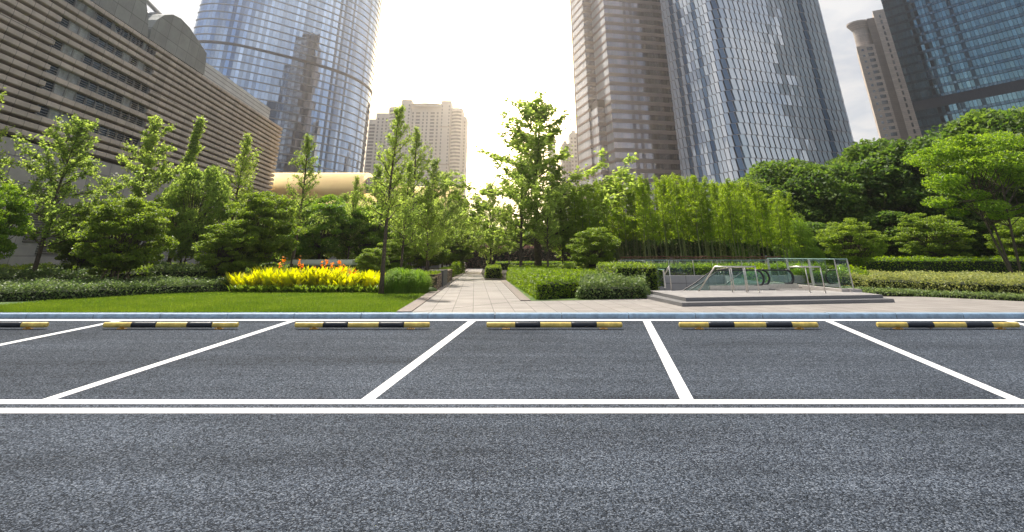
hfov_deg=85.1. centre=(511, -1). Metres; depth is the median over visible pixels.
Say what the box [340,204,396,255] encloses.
broadleaf tree
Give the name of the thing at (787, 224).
bamboo stalk
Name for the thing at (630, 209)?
bamboo stalk
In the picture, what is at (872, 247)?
shrub tree
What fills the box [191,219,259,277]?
evergreen shrub
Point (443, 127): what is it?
apartment block
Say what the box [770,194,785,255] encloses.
bamboo stalk
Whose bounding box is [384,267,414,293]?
rounded shrub
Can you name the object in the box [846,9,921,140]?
beige tower
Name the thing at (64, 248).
evergreen shrub
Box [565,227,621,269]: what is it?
evergreen shrub
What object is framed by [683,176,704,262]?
bamboo stalk
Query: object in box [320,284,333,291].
green leaf plant
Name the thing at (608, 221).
bamboo stalk
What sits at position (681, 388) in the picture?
road marking
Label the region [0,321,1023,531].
road
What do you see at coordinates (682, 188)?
bamboo stalk
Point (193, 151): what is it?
ginkgo tree
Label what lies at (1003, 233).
shrub tree
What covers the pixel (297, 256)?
broadleaf tree
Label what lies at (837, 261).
broadleaf tree
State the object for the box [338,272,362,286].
yellow leaf plant
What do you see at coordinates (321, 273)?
yellow leaf plant
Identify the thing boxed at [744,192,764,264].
bamboo stalk
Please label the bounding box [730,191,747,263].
bamboo stalk
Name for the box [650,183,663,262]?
bamboo stalk
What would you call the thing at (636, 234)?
bamboo stalk
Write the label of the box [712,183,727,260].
bamboo stalk
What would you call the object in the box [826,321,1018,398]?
road marking
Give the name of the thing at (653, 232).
bamboo stalk
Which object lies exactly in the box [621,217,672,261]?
broadleaf tree
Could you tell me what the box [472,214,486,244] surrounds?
ginkgo tree
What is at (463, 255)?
evergreen shrub
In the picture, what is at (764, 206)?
bamboo stalk
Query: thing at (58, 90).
ribbon window
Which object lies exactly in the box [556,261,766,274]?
clipped hedge
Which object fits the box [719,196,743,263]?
bamboo stalk
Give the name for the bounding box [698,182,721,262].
bamboo stalk
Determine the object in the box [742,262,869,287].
mixed hedge
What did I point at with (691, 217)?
bamboo stalk
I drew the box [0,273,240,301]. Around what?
groundcover bed
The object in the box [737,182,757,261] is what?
bamboo stalk
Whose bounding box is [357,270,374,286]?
yellow leaf plant
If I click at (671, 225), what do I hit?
bamboo stalk
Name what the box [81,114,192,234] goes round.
ginkgo tree
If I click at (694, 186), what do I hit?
bamboo stalk
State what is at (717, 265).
glass railing
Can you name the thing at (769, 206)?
bamboo stalk
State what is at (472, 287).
path
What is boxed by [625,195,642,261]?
bamboo stalk
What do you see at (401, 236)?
broadleaf tree
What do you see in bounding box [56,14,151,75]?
ribbon window
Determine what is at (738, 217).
bamboo stalk
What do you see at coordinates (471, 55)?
sky
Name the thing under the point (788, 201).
bamboo stalk
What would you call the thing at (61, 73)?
ribbon window
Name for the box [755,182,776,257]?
bamboo stalk
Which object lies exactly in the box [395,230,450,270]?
evergreen shrub
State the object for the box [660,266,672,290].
stair handrail
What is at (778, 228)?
bamboo stalk
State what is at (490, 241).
ginkgo tree
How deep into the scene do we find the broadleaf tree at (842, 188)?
54.00 m
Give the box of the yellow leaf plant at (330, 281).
[321,272,347,286]
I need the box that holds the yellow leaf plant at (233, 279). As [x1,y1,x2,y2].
[222,271,250,287]
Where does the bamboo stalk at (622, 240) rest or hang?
on the ground at (503, 276)
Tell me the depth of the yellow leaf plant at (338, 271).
25.59 m
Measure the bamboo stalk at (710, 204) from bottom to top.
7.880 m
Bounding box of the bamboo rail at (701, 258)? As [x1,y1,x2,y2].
[620,256,780,259]
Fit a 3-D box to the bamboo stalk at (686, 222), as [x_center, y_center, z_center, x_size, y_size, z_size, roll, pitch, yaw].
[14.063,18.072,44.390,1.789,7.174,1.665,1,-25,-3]
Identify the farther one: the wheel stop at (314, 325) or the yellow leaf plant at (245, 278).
the yellow leaf plant at (245, 278)
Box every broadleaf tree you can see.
[0,183,35,258]
[156,162,232,263]
[257,222,283,263]
[274,198,330,262]
[287,194,361,259]
[307,254,332,259]
[324,202,364,259]
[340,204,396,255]
[386,204,419,255]
[451,213,475,243]
[522,231,548,248]
[584,215,641,260]
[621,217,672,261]
[652,224,715,263]
[696,236,747,263]
[718,177,802,263]
[743,157,829,201]
[771,161,886,225]
[771,221,842,259]
[824,137,924,214]
[825,215,890,265]
[850,135,1011,244]
[852,210,937,260]
[915,115,962,143]
[933,234,963,254]
[939,105,1023,211]
[950,211,1022,260]
[989,118,1023,206]
[1011,211,1023,238]
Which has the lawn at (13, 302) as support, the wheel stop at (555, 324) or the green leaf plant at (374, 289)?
the green leaf plant at (374, 289)
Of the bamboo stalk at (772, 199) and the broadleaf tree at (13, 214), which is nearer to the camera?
the broadleaf tree at (13, 214)
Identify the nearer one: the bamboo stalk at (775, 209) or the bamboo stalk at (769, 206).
the bamboo stalk at (775, 209)
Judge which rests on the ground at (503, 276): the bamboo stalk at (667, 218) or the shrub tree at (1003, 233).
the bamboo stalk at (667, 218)
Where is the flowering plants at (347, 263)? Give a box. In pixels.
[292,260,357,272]
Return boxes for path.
[412,268,519,311]
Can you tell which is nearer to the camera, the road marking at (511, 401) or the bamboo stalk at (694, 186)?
the road marking at (511, 401)
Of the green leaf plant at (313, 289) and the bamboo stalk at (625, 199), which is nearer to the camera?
the green leaf plant at (313, 289)
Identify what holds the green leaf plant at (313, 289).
on the lawn at (13, 302)
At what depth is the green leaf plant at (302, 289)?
24.77 m
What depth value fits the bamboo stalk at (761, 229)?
43.79 m
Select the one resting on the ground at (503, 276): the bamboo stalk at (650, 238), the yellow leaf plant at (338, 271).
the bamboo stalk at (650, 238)
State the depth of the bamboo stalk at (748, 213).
40.92 m
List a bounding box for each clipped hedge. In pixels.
[439,265,457,276]
[451,260,465,274]
[484,264,501,277]
[495,261,643,269]
[506,263,596,299]
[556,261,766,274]
[596,261,660,290]
[858,255,1023,273]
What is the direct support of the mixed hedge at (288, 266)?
on the lawn at (13, 302)
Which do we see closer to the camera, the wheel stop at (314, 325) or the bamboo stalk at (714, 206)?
the wheel stop at (314, 325)
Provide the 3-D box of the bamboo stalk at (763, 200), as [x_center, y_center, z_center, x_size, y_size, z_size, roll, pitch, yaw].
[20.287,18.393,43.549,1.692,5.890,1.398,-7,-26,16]
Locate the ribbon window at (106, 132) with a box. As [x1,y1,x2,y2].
[34,104,139,147]
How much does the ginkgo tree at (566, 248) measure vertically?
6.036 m
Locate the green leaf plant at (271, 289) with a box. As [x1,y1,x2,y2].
[268,284,277,291]
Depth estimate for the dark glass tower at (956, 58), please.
231.67 m
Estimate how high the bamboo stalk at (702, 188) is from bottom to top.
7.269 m
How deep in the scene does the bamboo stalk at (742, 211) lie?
40.93 m
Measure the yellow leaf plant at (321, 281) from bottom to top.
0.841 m
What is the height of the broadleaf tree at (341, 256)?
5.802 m
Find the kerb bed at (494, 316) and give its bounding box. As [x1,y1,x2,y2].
[25,314,963,318]
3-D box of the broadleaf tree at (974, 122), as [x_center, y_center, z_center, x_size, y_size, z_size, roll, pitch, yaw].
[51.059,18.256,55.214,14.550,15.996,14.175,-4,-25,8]
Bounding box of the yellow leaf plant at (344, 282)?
[333,272,349,285]
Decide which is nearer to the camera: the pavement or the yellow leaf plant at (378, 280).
the pavement
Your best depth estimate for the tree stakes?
25.80 m
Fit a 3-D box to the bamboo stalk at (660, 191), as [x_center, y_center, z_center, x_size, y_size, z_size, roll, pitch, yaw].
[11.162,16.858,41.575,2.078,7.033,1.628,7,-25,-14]
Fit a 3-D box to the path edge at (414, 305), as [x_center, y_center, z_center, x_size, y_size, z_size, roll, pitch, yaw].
[-4.550,24.244,49.254,0.420,0.050,72.584,1,-25,-2]
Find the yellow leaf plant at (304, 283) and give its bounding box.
[290,266,318,286]
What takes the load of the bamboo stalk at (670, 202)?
on the ground at (503, 276)
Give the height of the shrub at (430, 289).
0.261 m
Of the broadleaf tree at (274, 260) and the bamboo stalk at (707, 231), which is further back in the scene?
the broadleaf tree at (274, 260)
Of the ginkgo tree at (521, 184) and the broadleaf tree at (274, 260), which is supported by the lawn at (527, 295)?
the ginkgo tree at (521, 184)
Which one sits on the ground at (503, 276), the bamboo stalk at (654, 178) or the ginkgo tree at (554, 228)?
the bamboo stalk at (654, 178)
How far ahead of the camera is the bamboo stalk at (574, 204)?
43.48 m
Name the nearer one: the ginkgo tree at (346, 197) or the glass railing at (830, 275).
the glass railing at (830, 275)
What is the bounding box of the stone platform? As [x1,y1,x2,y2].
[646,275,894,306]
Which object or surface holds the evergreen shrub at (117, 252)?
on the lawn at (13, 302)
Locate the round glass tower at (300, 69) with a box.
[193,0,381,172]
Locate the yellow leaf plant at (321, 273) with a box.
[303,267,329,286]
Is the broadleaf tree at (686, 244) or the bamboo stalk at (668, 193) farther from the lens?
the broadleaf tree at (686, 244)
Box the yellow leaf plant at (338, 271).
[315,266,346,284]
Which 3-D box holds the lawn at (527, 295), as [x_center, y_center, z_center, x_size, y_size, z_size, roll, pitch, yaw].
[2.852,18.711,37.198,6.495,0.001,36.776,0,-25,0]
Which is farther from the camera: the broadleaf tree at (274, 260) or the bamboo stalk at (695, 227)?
the broadleaf tree at (274, 260)
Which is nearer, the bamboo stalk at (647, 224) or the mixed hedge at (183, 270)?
the mixed hedge at (183, 270)
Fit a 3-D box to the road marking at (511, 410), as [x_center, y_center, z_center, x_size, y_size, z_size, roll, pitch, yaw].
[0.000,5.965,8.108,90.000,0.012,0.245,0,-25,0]
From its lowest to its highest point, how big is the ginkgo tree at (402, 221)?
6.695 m
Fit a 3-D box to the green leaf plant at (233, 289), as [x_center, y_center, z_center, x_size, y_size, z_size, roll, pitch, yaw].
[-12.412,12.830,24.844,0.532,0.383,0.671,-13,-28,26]
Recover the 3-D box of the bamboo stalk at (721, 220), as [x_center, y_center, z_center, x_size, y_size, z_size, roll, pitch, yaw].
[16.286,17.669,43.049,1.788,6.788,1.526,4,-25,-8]
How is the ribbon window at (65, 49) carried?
in the louvred building
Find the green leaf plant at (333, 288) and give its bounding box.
[331,284,339,292]
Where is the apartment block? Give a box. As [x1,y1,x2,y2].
[364,100,467,213]
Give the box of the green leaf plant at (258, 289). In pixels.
[254,284,263,292]
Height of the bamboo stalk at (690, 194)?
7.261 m
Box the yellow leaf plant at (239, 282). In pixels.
[233,276,246,285]
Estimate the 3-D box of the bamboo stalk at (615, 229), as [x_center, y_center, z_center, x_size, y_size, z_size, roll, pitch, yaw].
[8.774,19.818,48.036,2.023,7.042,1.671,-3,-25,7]
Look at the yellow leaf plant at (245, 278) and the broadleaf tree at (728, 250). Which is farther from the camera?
the broadleaf tree at (728, 250)
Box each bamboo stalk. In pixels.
[566,187,581,243]
[568,182,588,245]
[571,192,586,244]
[582,184,598,228]
[582,193,599,229]
[591,183,609,249]
[591,192,599,250]
[593,190,601,225]
[595,189,611,232]
[600,202,614,231]
[601,179,617,260]
[602,191,611,238]
[610,199,623,260]
[611,181,624,260]
[611,184,627,261]
[611,190,626,260]
[615,188,632,261]
[616,183,633,261]
[618,181,641,261]
[620,181,634,261]
[623,184,639,261]
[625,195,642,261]
[627,186,640,261]
[630,173,649,261]
[630,197,641,262]
[634,182,655,262]
[635,175,648,262]
[636,174,655,263]
[636,191,659,262]
[637,179,658,261]
[640,177,659,261]
[644,187,662,263]
[645,189,662,264]
[648,175,663,259]
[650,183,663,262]
[652,177,676,262]
[656,190,667,262]
[658,174,674,263]
[658,177,672,259]
[658,181,669,259]
[659,175,675,261]
[664,176,690,262]
[665,177,683,262]
[669,177,692,263]
[670,172,682,257]
[670,180,694,261]
[671,184,695,262]
[677,175,693,263]
[680,182,690,262]
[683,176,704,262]
[684,175,709,262]
[685,178,704,266]
[686,175,706,262]
[686,197,697,261]
[689,175,707,261]
[691,180,715,261]
[698,182,715,261]
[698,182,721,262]
[699,175,716,262]
[699,187,709,261]
[707,179,721,262]
[707,184,728,261]
[708,183,718,263]
[709,181,723,263]
[709,193,725,261]
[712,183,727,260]
[714,181,726,263]
[716,183,730,265]
[718,183,737,261]
[719,188,738,261]
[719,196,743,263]
[720,183,744,263]
[724,177,743,261]
[724,191,744,252]
[729,181,750,262]
[729,182,747,262]
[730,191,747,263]
[733,190,754,261]
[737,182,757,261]
[740,178,755,262]
[740,181,762,261]
[741,192,760,261]
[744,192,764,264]
[745,182,762,262]
[749,184,774,259]
[754,203,770,260]
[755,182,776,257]
[758,197,777,256]
[759,200,779,257]
[763,193,778,257]
[767,190,789,257]
[767,198,780,257]
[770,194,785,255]
[773,190,796,257]
[773,205,790,255]
[774,205,787,254]
[777,198,798,257]
[780,201,802,257]
[786,193,801,224]
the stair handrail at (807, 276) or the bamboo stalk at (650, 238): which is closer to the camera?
the stair handrail at (807, 276)
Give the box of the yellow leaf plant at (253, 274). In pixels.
[241,267,275,285]
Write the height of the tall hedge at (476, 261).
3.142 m
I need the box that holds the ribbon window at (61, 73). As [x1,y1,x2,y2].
[44,62,145,114]
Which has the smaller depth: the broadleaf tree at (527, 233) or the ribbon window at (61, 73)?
the ribbon window at (61, 73)
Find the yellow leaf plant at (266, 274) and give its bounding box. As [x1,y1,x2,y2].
[255,268,272,286]
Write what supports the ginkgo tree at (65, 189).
on the lawn at (13, 302)
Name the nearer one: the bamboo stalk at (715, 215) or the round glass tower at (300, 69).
the bamboo stalk at (715, 215)
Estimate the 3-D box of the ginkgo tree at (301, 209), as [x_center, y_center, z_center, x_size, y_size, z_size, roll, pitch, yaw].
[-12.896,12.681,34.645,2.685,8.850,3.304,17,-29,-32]
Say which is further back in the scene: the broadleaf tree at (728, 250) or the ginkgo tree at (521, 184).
the broadleaf tree at (728, 250)
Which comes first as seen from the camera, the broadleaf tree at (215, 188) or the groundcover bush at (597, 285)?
the groundcover bush at (597, 285)
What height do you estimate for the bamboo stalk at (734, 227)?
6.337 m
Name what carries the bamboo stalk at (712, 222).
on the lawn
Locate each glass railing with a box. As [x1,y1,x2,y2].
[644,260,765,274]
[656,269,665,287]
[766,258,853,288]
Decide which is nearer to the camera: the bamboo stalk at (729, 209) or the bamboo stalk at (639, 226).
the bamboo stalk at (729, 209)
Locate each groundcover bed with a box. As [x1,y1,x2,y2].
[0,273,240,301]
[833,285,1023,300]
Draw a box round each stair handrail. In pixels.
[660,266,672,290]
[698,266,760,292]
[716,267,749,291]
[789,266,825,292]
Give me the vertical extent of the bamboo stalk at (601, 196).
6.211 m
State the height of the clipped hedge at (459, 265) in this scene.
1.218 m
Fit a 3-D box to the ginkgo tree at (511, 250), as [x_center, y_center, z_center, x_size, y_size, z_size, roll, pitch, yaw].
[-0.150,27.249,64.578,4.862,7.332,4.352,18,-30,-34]
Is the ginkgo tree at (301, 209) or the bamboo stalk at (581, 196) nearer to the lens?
the ginkgo tree at (301, 209)
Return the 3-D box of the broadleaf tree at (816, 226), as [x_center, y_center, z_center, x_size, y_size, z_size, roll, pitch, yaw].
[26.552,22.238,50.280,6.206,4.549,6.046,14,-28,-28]
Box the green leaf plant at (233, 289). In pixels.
[227,283,238,292]
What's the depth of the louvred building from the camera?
46.62 m
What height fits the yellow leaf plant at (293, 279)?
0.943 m
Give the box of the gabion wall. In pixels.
[423,269,451,288]
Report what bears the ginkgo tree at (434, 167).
on the ground at (503, 276)
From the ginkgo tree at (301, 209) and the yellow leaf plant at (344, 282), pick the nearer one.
the yellow leaf plant at (344, 282)
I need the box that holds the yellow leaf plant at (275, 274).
[257,268,283,285]
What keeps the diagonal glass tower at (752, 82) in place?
on the ground at (503, 276)
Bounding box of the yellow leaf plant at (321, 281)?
[311,273,326,285]
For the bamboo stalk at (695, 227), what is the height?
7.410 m
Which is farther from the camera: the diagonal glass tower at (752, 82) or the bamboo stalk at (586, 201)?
the diagonal glass tower at (752, 82)
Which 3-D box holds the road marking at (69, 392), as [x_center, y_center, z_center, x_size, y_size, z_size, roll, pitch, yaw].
[-6.648,7.573,12.119,0.208,0.369,7.633,-3,-25,7]
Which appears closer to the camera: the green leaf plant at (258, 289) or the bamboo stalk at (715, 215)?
the green leaf plant at (258, 289)
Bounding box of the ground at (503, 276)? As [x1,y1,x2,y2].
[0,260,906,312]
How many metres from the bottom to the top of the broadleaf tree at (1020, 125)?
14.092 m
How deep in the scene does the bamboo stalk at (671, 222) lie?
43.88 m
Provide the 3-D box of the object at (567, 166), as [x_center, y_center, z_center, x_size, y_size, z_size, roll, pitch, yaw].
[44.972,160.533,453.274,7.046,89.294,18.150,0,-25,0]
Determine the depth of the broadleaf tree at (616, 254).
70.84 m
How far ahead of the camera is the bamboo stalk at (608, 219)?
43.53 m
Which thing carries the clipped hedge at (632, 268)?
on the lawn at (527, 295)
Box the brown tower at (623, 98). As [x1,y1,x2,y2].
[570,0,683,259]
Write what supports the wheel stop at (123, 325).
on the road
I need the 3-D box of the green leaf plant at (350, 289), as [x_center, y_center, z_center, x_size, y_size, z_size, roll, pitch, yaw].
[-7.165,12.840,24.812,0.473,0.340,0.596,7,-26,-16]
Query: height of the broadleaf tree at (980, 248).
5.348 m
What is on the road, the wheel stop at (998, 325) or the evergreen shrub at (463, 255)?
the wheel stop at (998, 325)
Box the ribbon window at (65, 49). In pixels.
[49,37,148,94]
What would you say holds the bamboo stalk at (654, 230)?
on the ground at (503, 276)
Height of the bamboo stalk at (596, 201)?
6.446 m
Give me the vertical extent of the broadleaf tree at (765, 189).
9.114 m
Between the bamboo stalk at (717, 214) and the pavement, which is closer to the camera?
the pavement
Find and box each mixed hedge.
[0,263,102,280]
[148,260,246,278]
[245,262,361,272]
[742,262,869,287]
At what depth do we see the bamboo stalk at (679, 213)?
42.48 m
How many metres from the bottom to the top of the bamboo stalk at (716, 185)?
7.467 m
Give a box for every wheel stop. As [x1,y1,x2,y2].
[0,322,48,328]
[102,322,238,328]
[295,322,429,328]
[487,322,621,328]
[679,322,818,328]
[876,322,1019,328]
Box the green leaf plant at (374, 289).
[369,285,377,291]
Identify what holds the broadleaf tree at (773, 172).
on the ground at (503, 276)
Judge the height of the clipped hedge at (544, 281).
0.989 m
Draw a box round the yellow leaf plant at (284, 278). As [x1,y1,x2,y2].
[269,267,304,287]
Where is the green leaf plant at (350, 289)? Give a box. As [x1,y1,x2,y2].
[347,284,354,291]
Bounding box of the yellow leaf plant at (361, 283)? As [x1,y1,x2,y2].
[356,271,375,286]
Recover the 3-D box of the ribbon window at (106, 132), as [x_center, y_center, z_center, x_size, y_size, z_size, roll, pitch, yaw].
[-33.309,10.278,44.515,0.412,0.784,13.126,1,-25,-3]
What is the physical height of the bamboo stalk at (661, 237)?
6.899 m
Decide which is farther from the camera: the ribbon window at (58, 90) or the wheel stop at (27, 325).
the ribbon window at (58, 90)
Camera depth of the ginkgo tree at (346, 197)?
49.09 m
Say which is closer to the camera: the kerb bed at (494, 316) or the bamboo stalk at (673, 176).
the kerb bed at (494, 316)
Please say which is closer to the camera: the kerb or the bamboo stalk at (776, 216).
the kerb
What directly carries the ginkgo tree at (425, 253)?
on the lawn at (13, 302)
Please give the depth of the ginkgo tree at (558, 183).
46.38 m
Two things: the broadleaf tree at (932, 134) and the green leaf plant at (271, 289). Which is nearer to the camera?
the green leaf plant at (271, 289)
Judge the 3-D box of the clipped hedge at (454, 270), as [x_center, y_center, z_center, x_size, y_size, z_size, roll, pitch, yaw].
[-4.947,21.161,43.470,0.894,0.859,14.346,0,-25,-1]
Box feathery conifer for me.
[782,212,826,258]
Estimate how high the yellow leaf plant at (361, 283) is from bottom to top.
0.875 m
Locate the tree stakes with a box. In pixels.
[101,269,129,279]
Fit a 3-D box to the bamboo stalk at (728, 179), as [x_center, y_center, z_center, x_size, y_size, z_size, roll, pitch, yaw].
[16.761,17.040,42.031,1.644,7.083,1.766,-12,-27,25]
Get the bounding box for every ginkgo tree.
[0,87,15,174]
[0,113,151,271]
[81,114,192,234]
[159,115,207,263]
[206,133,262,223]
[285,133,327,268]
[332,175,366,259]
[337,192,362,259]
[347,163,401,243]
[363,104,415,293]
[369,150,403,224]
[383,159,430,267]
[389,126,439,265]
[397,157,467,270]
[407,186,447,269]
[423,169,473,267]
[430,89,646,265]
[438,199,492,261]
[445,186,468,246]
[462,157,571,266]
[468,180,519,264]
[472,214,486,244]
[489,203,531,265]
[530,185,564,266]
[531,165,580,262]
[562,199,591,262]
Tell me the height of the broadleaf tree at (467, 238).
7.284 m
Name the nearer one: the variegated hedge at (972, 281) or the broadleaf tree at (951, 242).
the variegated hedge at (972, 281)
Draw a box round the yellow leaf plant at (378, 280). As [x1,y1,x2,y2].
[374,275,379,286]
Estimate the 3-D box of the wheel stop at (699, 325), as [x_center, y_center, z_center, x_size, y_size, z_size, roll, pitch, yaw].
[6.112,8.414,14.422,3.583,0.160,0.140,0,-25,0]
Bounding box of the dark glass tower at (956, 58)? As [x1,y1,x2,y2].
[881,0,1023,136]
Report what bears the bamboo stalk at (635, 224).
on the ground at (503, 276)
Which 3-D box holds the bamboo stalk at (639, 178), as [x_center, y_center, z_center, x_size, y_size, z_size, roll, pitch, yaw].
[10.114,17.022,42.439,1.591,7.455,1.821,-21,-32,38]
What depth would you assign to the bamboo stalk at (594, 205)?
44.70 m
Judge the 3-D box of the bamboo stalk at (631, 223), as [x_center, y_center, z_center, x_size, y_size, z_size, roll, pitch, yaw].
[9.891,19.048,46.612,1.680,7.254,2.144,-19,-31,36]
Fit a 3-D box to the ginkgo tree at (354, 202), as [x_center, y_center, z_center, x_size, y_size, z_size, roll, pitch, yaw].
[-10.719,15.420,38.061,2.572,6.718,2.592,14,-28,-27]
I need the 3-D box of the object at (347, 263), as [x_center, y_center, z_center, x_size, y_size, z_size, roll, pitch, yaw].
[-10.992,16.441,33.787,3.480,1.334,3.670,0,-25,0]
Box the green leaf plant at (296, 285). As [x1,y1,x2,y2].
[293,284,302,292]
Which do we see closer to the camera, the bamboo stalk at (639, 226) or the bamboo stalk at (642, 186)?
the bamboo stalk at (642, 186)
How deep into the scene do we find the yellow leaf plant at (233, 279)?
25.53 m
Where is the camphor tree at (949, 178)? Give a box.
[902,130,1023,272]
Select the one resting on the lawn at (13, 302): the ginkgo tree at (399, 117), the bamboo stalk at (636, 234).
the ginkgo tree at (399, 117)
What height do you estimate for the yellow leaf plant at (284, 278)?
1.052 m
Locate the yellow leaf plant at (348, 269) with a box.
[334,265,359,275]
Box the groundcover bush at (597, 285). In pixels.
[575,270,652,298]
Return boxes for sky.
[147,0,882,227]
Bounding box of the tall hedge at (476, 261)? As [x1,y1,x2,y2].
[465,244,616,268]
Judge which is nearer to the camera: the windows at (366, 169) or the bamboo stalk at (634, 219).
the bamboo stalk at (634, 219)
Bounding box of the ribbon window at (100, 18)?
[64,0,151,54]
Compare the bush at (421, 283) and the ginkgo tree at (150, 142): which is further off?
the ginkgo tree at (150, 142)
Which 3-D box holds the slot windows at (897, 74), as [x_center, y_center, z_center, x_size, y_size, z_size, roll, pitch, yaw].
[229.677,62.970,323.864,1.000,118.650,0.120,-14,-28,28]
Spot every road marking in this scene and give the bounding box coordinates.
[0,319,1023,320]
[0,321,118,345]
[0,399,1023,403]
[0,408,1023,412]
[44,321,293,398]
[362,321,474,398]
[643,321,692,398]
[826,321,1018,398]
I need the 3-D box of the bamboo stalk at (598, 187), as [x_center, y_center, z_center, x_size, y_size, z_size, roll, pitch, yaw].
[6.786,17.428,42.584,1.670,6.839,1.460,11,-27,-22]
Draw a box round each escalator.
[682,269,775,290]
[715,269,801,290]
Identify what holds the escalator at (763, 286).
on the stone platform
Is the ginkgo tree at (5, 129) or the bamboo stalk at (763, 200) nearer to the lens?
the ginkgo tree at (5, 129)
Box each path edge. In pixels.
[397,268,470,311]
[501,280,530,300]
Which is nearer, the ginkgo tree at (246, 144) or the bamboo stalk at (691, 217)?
the ginkgo tree at (246, 144)
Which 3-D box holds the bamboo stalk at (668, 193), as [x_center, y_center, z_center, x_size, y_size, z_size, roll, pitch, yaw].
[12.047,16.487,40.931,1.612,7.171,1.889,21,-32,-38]
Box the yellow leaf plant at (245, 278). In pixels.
[240,275,254,285]
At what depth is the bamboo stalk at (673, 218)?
43.87 m
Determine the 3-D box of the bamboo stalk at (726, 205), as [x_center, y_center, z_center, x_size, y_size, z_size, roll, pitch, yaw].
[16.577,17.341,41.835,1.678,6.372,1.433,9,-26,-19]
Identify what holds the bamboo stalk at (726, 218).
on the lawn
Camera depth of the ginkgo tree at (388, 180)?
45.06 m
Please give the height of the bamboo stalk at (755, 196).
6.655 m
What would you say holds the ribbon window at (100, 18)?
in the louvred building
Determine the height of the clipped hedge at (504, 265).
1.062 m
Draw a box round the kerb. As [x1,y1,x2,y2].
[0,312,1023,318]
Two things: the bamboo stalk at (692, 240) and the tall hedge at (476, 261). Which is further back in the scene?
the tall hedge at (476, 261)
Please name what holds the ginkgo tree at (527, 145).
on the lawn at (527, 295)
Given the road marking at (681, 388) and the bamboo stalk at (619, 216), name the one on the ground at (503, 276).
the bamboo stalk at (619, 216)
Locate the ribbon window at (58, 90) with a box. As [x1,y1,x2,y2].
[40,78,144,128]
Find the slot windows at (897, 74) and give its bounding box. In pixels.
[879,14,916,137]
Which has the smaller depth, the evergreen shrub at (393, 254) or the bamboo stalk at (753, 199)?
the evergreen shrub at (393, 254)
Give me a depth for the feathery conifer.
45.58 m
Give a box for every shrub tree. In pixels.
[812,217,889,269]
[890,212,976,257]
[982,217,1023,256]
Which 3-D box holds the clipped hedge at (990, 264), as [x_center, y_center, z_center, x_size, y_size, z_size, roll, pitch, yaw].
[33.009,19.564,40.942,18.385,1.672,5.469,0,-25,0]
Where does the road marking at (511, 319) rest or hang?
on the road
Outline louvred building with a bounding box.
[0,0,282,266]
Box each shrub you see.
[46,201,125,269]
[66,196,178,278]
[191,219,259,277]
[209,191,307,271]
[354,248,389,272]
[373,239,416,274]
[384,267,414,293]
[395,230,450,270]
[428,287,437,291]
[432,236,476,265]
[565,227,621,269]
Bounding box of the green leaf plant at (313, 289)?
[308,284,319,291]
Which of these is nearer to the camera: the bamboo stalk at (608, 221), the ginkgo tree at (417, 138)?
the ginkgo tree at (417, 138)
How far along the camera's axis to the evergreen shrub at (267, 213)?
30.14 m
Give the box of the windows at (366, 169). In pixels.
[365,130,464,185]
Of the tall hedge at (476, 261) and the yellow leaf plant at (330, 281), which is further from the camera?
the tall hedge at (476, 261)
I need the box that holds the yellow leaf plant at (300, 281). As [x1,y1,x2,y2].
[289,274,304,287]
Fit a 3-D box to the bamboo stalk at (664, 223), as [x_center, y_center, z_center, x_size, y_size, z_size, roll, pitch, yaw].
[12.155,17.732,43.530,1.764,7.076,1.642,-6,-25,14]
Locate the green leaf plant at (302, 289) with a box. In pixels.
[294,285,306,291]
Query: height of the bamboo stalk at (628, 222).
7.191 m
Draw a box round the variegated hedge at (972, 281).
[839,269,1023,295]
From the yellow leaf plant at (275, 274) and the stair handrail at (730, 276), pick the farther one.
the yellow leaf plant at (275, 274)
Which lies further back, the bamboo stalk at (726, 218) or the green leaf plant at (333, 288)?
the bamboo stalk at (726, 218)
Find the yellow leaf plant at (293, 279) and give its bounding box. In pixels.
[289,269,298,286]
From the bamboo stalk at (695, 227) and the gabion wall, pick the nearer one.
the gabion wall
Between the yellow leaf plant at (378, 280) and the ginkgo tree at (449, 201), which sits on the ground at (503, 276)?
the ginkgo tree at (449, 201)
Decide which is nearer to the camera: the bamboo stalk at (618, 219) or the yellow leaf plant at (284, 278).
the yellow leaf plant at (284, 278)
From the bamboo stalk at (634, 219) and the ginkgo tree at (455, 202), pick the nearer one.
the bamboo stalk at (634, 219)
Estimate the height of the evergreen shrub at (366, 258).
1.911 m
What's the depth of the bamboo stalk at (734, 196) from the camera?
42.68 m
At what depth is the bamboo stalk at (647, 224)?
41.76 m
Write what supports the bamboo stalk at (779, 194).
on the lawn
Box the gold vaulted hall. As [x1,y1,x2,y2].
[263,173,463,267]
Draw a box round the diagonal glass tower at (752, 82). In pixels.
[660,0,853,260]
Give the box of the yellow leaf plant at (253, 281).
[251,277,258,286]
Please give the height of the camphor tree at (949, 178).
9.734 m
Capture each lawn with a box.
[0,292,425,311]
[506,279,639,300]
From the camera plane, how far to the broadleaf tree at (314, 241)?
37.00 m
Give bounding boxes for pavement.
[421,297,1023,312]
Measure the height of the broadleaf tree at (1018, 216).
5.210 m

